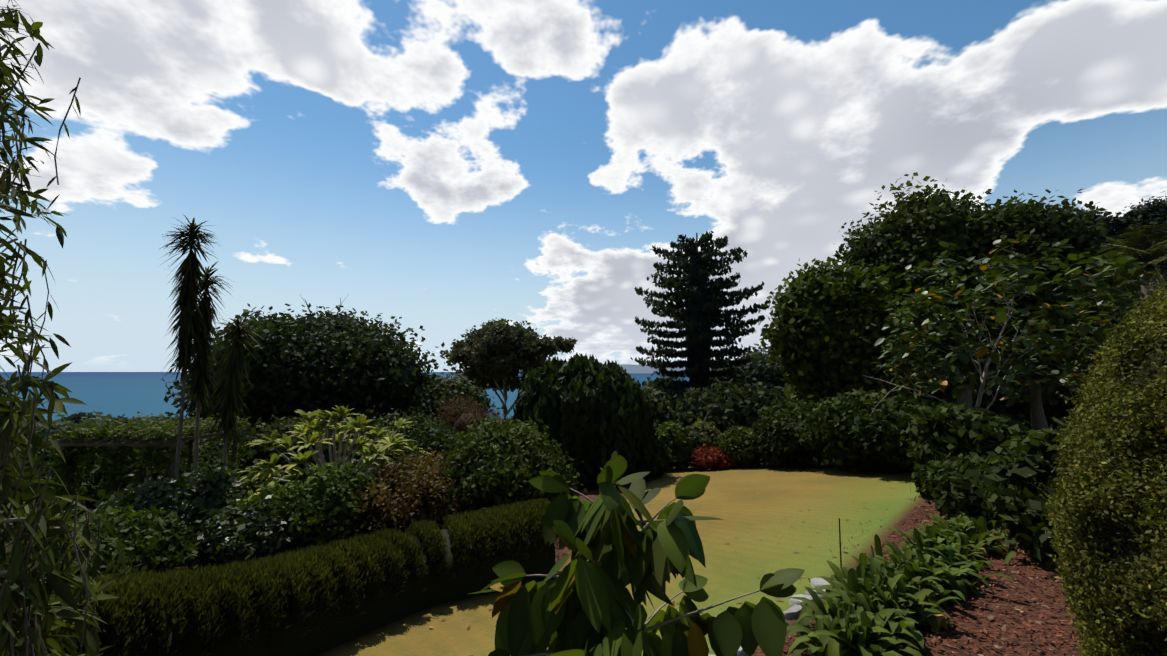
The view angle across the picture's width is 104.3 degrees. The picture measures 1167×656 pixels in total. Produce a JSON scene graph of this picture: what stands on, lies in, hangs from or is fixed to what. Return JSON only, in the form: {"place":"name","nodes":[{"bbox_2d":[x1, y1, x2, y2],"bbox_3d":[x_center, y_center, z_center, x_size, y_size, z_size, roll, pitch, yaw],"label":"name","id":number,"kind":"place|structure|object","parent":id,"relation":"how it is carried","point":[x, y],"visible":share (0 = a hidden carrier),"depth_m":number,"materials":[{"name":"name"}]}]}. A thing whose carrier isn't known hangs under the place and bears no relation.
{"place":"outdoors","nodes":[
{"label":"outdoors","id":0,"kind":"place"},
{"bbox_2d":[0,372,690,421],"bbox_3d":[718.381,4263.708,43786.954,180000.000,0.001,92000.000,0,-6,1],"label":"sea water","id":1,"kind":"structure","parent":0,"point":[129,395],"depth_m":1036.40,"materials":[{"name":"blue liquid"}]},
{"bbox_2d":[0,0,1166,371],"label":"sky","id":2,"kind":"structure","parent":0,"point":[447,168],"materials":[{"name":"blue"}]},
{"bbox_2d":[176,364,1084,655],"bbox_3d":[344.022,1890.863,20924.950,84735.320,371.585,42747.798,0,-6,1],"label":"terrain","id":3,"kind":"structure","parent":0,"point":[764,504],"depth_m":6.29,"materials":[{"name":"green plant"}]},
{"bbox_2d":[3,427,101,504],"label":"shrub","id":4,"kind":"object","parent":3,"relation":"on","point":[37,447],"depth_m":21.81,"materials":[{"name":"green plant"}]},
{"bbox_2d":[0,432,107,509],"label":"shrub","id":5,"kind":"object","parent":3,"relation":"on","point":[41,451],"visible":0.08,"depth_m":21.45,"materials":[{"name":"green plant"}]},
{"bbox_2d":[0,0,118,655],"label":"tree","id":6,"kind":"object","parent":3,"relation":"on","point":[34,612],"visible":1,"depth_m":2.31,"materials":[{"name":"green plant"}]},
{"bbox_2d":[27,524,140,583],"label":"shrub","id":7,"kind":"object","parent":3,"relation":"on","point":[111,562],"visible":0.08,"depth_m":5.84,"materials":[{"name":"green plant"}]},
{"bbox_2d":[55,502,213,573],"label":"shrub","id":8,"kind":"object","parent":3,"relation":"on","point":[158,543],"visible":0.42,"depth_m":7.64,"materials":[{"name":"green plant"}]},
{"bbox_2d":[32,445,239,517],"bbox_3d":[-18.423,6.573,18.692,6.553,3.974,6.182,0,-6,1],"label":"shrub","id":9,"kind":"object","parent":3,"relation":"on","point":[94,478],"visible":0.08,"depth_m":17.16,"materials":[{"name":"green plant"}]},
{"bbox_2d":[40,411,251,515],"bbox_3d":[-15.083,5.155,16.000,4.612,4.190,3.751,0,-6,1],"label":"hedge","id":10,"kind":"object","parent":3,"relation":"on","point":[157,439],"visible":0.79,"depth_m":14.80,"materials":[{"name":"green plant"}]},
{"bbox_2d":[72,462,271,559],"bbox_3d":[-9.169,4.296,10.551,3.980,2.262,4.029,0,-6,1],"label":"shrub","id":11,"kind":"object","parent":3,"relation":"on","point":[191,494],"visible":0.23,"depth_m":10.08,"materials":[{"name":"green plant"}]},
{"bbox_2d":[167,409,210,422],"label":"shrub","id":12,"kind":"object","parent":3,"relation":"on","point":[171,414],"depth_m":40.53,"materials":[{"name":"green plant"}]},
{"bbox_2d":[158,215,221,477],"bbox_3d":[-10.641,1.378,11.976,1.417,8.746,1.423,0,-6,1],"label":"palm tree","id":13,"kind":"object","parent":3,"relation":"on","point":[187,300],"visible":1,"depth_m":12.07,"materials":[{"name":"green plant"}]},
{"bbox_2d":[175,261,233,472],"bbox_3d":[-10.665,1.988,12.543,1.302,7.759,1.395,-4,-7,37],"label":"palm tree","id":14,"kind":"object","parent":3,"relation":"on","point":[198,385],"visible":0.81,"depth_m":12.57,"materials":[{"name":"green plant"}]},
{"bbox_2d":[184,430,248,463],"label":"shrub","id":15,"kind":"object","parent":3,"relation":"on","point":[212,449],"visible":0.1,"depth_m":25.15,"materials":[{"name":"green plant"}]},
{"bbox_2d":[201,316,266,466],"bbox_3d":[-8.959,2.566,11.501,1.462,5.887,1.297,0,-6,1],"label":"palm tree","id":16,"kind":"object","parent":3,"relation":"on","point":[229,399],"visible":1,"depth_m":11.48,"materials":[{"name":"green plant"}]},
{"bbox_2d":[204,411,281,445],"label":"shrub","id":17,"kind":"object","parent":3,"relation":"on","point":[254,426],"depth_m":29.57,"materials":[{"name":"green plant"}]},
{"bbox_2d":[194,495,313,569],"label":"shrub","id":18,"kind":"object","parent":3,"relation":"on","point":[249,533],"visible":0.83,"depth_m":8.52,"materials":[{"name":"green plant"}]},
{"bbox_2d":[13,410,512,444],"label":"coast trees","id":19,"kind":"object","parent":3,"relation":"on","point":[75,419],"visible":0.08,"depth_m":64.84,"materials":[{"name":"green plant"}]},
{"bbox_2d":[213,409,382,485],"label":"shrub","id":20,"kind":"object","parent":3,"relation":"on","point":[283,427],"visible":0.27,"depth_m":22.02,"materials":[{"name":"green plant"}]},
{"bbox_2d":[155,294,448,429],"bbox_3d":[-22.447,4.606,38.011,20.860,15.131,19.775,0,-6,1],"label":"large bush","id":21,"kind":"object","parent":3,"relation":"on","point":[311,363],"visible":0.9,"depth_m":32.21,"materials":[{"name":"green plant"}]},
{"bbox_2d":[42,498,564,655],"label":"rosemary hedge","id":22,"kind":"object","parent":3,"relation":"on","point":[314,600],"visible":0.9,"depth_m":4.70,"materials":[{"name":"green plant"}]},
{"bbox_2d":[231,457,394,551],"bbox_3d":[-5.875,3.941,10.065,3.072,2.021,2.876,0,-6,1],"label":"shrub","id":23,"kind":"object","parent":3,"relation":"on","point":[317,502],"visible":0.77,"depth_m":9.55,"materials":[{"name":"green plant"}]},
{"bbox_2d":[197,405,431,522],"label":"shrub rosettes","id":24,"kind":"object","parent":3,"relation":"on","point":[267,470],"visible":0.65,"depth_m":11.98,"materials":[{"name":"green plant"}]},
{"bbox_2d":[318,403,424,430],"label":"shrub","id":25,"kind":"object","parent":3,"relation":"on","point":[369,413],"visible":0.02,"depth_m":32.76,"materials":[{"name":"green plant"}]},
{"bbox_2d":[356,405,467,472],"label":"shrub","id":26,"kind":"object","parent":3,"relation":"on","point":[427,434],"visible":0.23,"depth_m":28.47,"materials":[{"name":"green plant"}]},
{"bbox_2d":[338,443,491,533],"bbox_3d":[-3.880,3.938,11.061,4.073,1.968,4.362,0,-6,1],"label":"shrub","id":27,"kind":"object","parent":3,"relation":"on","point":[408,498],"visible":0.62,"depth_m":9.98,"materials":[{"name":"brown plant"}]},
{"bbox_2d":[399,370,504,430],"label":"shrub","id":28,"kind":"object","parent":3,"relation":"on","point":[456,386],"visible":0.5,"depth_m":46.05,"materials":[{"name":"green plant"}]},
{"bbox_2d":[430,390,511,449],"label":"shrub","id":29,"kind":"object","parent":3,"relation":"on","point":[462,422],"visible":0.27,"depth_m":40.70,"materials":[{"name":"brown plant"}]},
{"bbox_2d":[440,318,577,424],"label":"eucalyptus tree","id":30,"kind":"object","parent":3,"relation":"on","point":[495,355],"visible":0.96,"depth_m":56.80,"materials":[{"name":"green plant"}]},
{"bbox_2d":[436,415,590,512],"bbox_3d":[-1.681,3.511,11.232,3.718,2.647,3.598,0,-6,1],"label":"shrub","id":31,"kind":"object","parent":3,"relation":"on","point":[504,472],"visible":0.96,"depth_m":10.54,"materials":[{"name":"green plant"}]},
{"bbox_2d":[510,352,659,489],"bbox_3d":[0.081,3.627,17.902,6.188,5.283,6.203,0,-6,1],"label":"weeping tree","id":32,"kind":"object","parent":3,"relation":"on","point":[592,413],"visible":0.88,"depth_m":15.77,"materials":[{"name":"green plant"}]},
{"bbox_2d":[470,451,804,655],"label":"sapling","id":33,"kind":"object","parent":3,"relation":"on","point":[597,609],"visible":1,"depth_m":1.70,"materials":[{"name":"green plant"}]},
{"bbox_2d":[643,440,676,479],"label":"shrub","id":34,"kind":"object","parent":3,"relation":"on","point":[663,457],"visible":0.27,"depth_m":16.84,"materials":[{"name":"green plant"}]},
{"bbox_2d":[642,381,679,427],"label":"shrub","id":35,"kind":"object","parent":3,"relation":"on","point":[662,414],"visible":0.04,"depth_m":41.68,"materials":[{"name":"green plant"}]},
{"bbox_2d":[640,370,690,424],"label":"shrub","id":36,"kind":"object","parent":3,"relation":"on","point":[655,386],"visible":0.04,"depth_m":58.13,"materials":[{"name":"green plant"}]},
{"bbox_2d":[655,421,697,471],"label":"shrub","id":37,"kind":"object","parent":3,"relation":"on","point":[673,437],"visible":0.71,"depth_m":19.15,"materials":[{"name":"green plant"}]},
{"bbox_2d":[630,231,770,409],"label":"norfolk pine tree","id":38,"kind":"object","parent":3,"relation":"on","point":[700,315],"visible":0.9,"depth_m":50.29,"materials":[{"name":"green plant"}]},
{"bbox_2d":[686,417,723,448],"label":"shrub","id":39,"kind":"object","parent":3,"relation":"on","point":[701,434],"visible":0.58,"depth_m":21.01,"materials":[{"name":"green plant"}]},
{"bbox_2d":[687,444,738,470],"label":"shrub","id":40,"kind":"object","parent":3,"relation":"on","point":[709,458],"visible":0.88,"depth_m":18.19,"materials":[{"name":"red plant"}]},
{"bbox_2d":[658,378,784,433],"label":"shrub","id":41,"kind":"object","parent":3,"relation":"on","point":[721,406],"visible":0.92,"depth_m":36.78,"materials":[{"name":"green plant"}]},
{"bbox_2d":[712,425,761,468],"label":"shrub","id":42,"kind":"object","parent":3,"relation":"on","point":[736,438],"visible":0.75,"depth_m":18.00,"materials":[{"name":"green plant"}]},
{"bbox_2d":[709,358,764,388],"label":"shrub","id":43,"kind":"object","parent":3,"relation":"on","point":[744,372],"visible":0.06,"depth_m":54.98,"materials":[{"name":"green plant"}]},
{"bbox_2d":[733,344,770,358],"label":"shrub","id":44,"kind":"object","parent":3,"relation":"on","point":[753,352],"depth_m":68.81,"materials":[{"name":"green plant"}]},
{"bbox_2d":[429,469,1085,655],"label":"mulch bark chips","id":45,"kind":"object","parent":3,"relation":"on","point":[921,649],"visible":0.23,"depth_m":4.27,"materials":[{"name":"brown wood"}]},
{"bbox_2d":[744,350,781,373],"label":"shrub","id":46,"kind":"object","parent":3,"relation":"on","point":[757,361],"visible":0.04,"depth_m":56.83,"materials":[{"name":"green plant"}]},
{"bbox_2d":[738,376,798,405],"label":"shrub","id":47,"kind":"object","parent":3,"relation":"on","point":[780,392],"visible":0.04,"depth_m":38.61,"materials":[{"name":"green plant"}]},
{"bbox_2d":[708,578,829,655],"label":"edging stones","id":48,"kind":"object","parent":3,"relation":"on","point":[793,612],"visible":0.27,"depth_m":4.75,"materials":[{"name":"white stone"}]},
{"bbox_2d":[748,360,793,386],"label":"shrub","id":49,"kind":"object","parent":3,"relation":"on","point":[771,374],"visible":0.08,"depth_m":47.99,"materials":[{"name":"green plant"}]},
{"bbox_2d":[744,395,841,468],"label":"shrub","id":50,"kind":"object","parent":3,"relation":"on","point":[777,442],"visible":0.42,"depth_m":16.57,"materials":[{"name":"green plant"}]},
{"bbox_2d":[839,518,841,565],"bbox_3d":[3.283,2.823,5.798,0.025,0.763,0.018,0,-6,1],"label":"garden stake","id":51,"kind":"object","parent":3,"relation":"on","point":[840,543],"visible":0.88,"depth_m":5.80,"materials":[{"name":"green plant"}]},
{"bbox_2d":[758,254,924,404],"bbox_3d":[12.721,1.206,22.924,7.353,9.762,7.381,0,-6,1],"label":"tree","id":52,"kind":"object","parent":3,"relation":"on","point":[824,332],"visible":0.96,"depth_m":21.50,"materials":[{"name":"green plant"}]},
{"bbox_2d":[788,387,898,472],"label":"shrub","id":53,"kind":"object","parent":3,"relation":"on","point":[827,427],"visible":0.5,"depth_m":14.15,"materials":[{"name":"green plant"}]},
{"bbox_2d":[786,514,1017,655],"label":"leafy plants","id":54,"kind":"object","parent":3,"relation":"on","point":[878,604],"visible":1,"depth_m":4.32,"materials":[{"name":"green plant"}]},
{"bbox_2d":[848,394,964,474],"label":"shrub","id":55,"kind":"object","parent":3,"relation":"on","point":[882,431],"visible":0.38,"depth_m":12.62,"materials":[{"name":"green plant"}]},
{"bbox_2d":[891,371,995,403],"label":"shrub","id":56,"kind":"object","parent":3,"relation":"on","point":[939,394],"depth_m":30.41,"materials":[{"name":"green plant"}]},
{"bbox_2d":[905,447,1015,520],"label":"shrub","id":57,"kind":"object","parent":3,"relation":"on","point":[952,484],"visible":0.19,"depth_m":7.42,"materials":[{"name":"green plant"}]},
{"bbox_2d":[899,402,1036,470],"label":"shrub","id":58,"kind":"object","parent":3,"relation":"on","point":[946,429],"visible":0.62,"depth_m":9.95,"materials":[{"name":"green plant"}]},
{"bbox_2d":[832,172,1131,407],"bbox_3d":[23.435,-1.214,29.491,16.190,16.998,13.165,0,-6,1],"label":"tree","id":59,"kind":"object","parent":3,"relation":"on","point":[916,228],"visible":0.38,"depth_m":26.01,"materials":[{"name":"green plant"}]},
{"bbox_2d":[945,384,1030,419],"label":"shrub","id":60,"kind":"object","parent":3,"relation":"on","point":[987,400],"depth_m":46.15,"materials":[{"name":"green plant"}]},
{"bbox_2d":[930,500,1060,571],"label":"plants under tree","id":61,"kind":"object","parent":3,"relation":"on","point":[997,525],"visible":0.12,"depth_m":6.36,"materials":[{"name":"green plant"}]},
{"bbox_2d":[863,230,1163,413],"bbox_3d":[11.743,0.883,12.318,7.403,6.530,5.987,0,-6,1],"label":"tree","id":62,"kind":"object","parent":3,"relation":"on","point":[913,336],"visible":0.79,"depth_m":11.67,"materials":[{"name":"green plant"}]},
{"bbox_2d":[974,417,1069,560],"bbox_3d":[6.041,1.981,5.396,2.092,1.805,2.155,-3,-6,31],"label":"shrub","id":63,"kind":"object","parent":3,"relation":"on","point":[1013,494],"visible":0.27,"depth_m":5.55,"materials":[{"name":"green plant"}]},
{"bbox_2d":[973,385,1081,429],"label":"shrub","id":64,"kind":"object","parent":3,"relation":"on","point":[1055,408],"visible":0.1,"depth_m":44.18,"materials":[{"name":"green plant"}]},
{"bbox_2d":[974,190,1141,433],"bbox_3d":[31.776,-0.927,32.592,13.478,18.051,12.373,0,-6,1],"label":"tree","id":65,"kind":"object","parent":3,"relation":"on","point":[1038,419],"depth_m":31.72,"materials":[{"name":"green plant"}]},
{"bbox_2d":[994,283,1165,411],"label":"tree","id":66,"kind":"object","parent":3,"relation":"on","point":[1067,392],"depth_m":36.75,"materials":[{"name":"green plant"}]},
{"bbox_2d":[1025,261,1166,655],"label":"clipped hedge","id":67,"kind":"object","parent":3,"relation":"on","point":[1109,513],"visible":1,"depth_m":2.76,"materials":[{"name":"green plant"}]},
{"bbox_2d":[1073,207,1126,265],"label":"tree","id":68,"kind":"object","parent":3,"relation":"on","point":[1111,229],"visible":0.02,"depth_m":46.52,"materials":[{"name":"green plant"}]},
{"bbox_2d":[1085,220,1166,314],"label":"palm tree","id":69,"kind":"object","parent":3,"relation":"on","point":[1146,253],"visible":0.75,"depth_m":20.71,"materials":[{"name":"green plant"}]},
{"bbox_2d":[1107,190,1166,274],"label":"tree","id":70,"kind":"object","parent":3,"relation":"on","point":[1147,213],"visible":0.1,"depth_m":45.33,"materials":[{"name":"green plant"}]}
]}

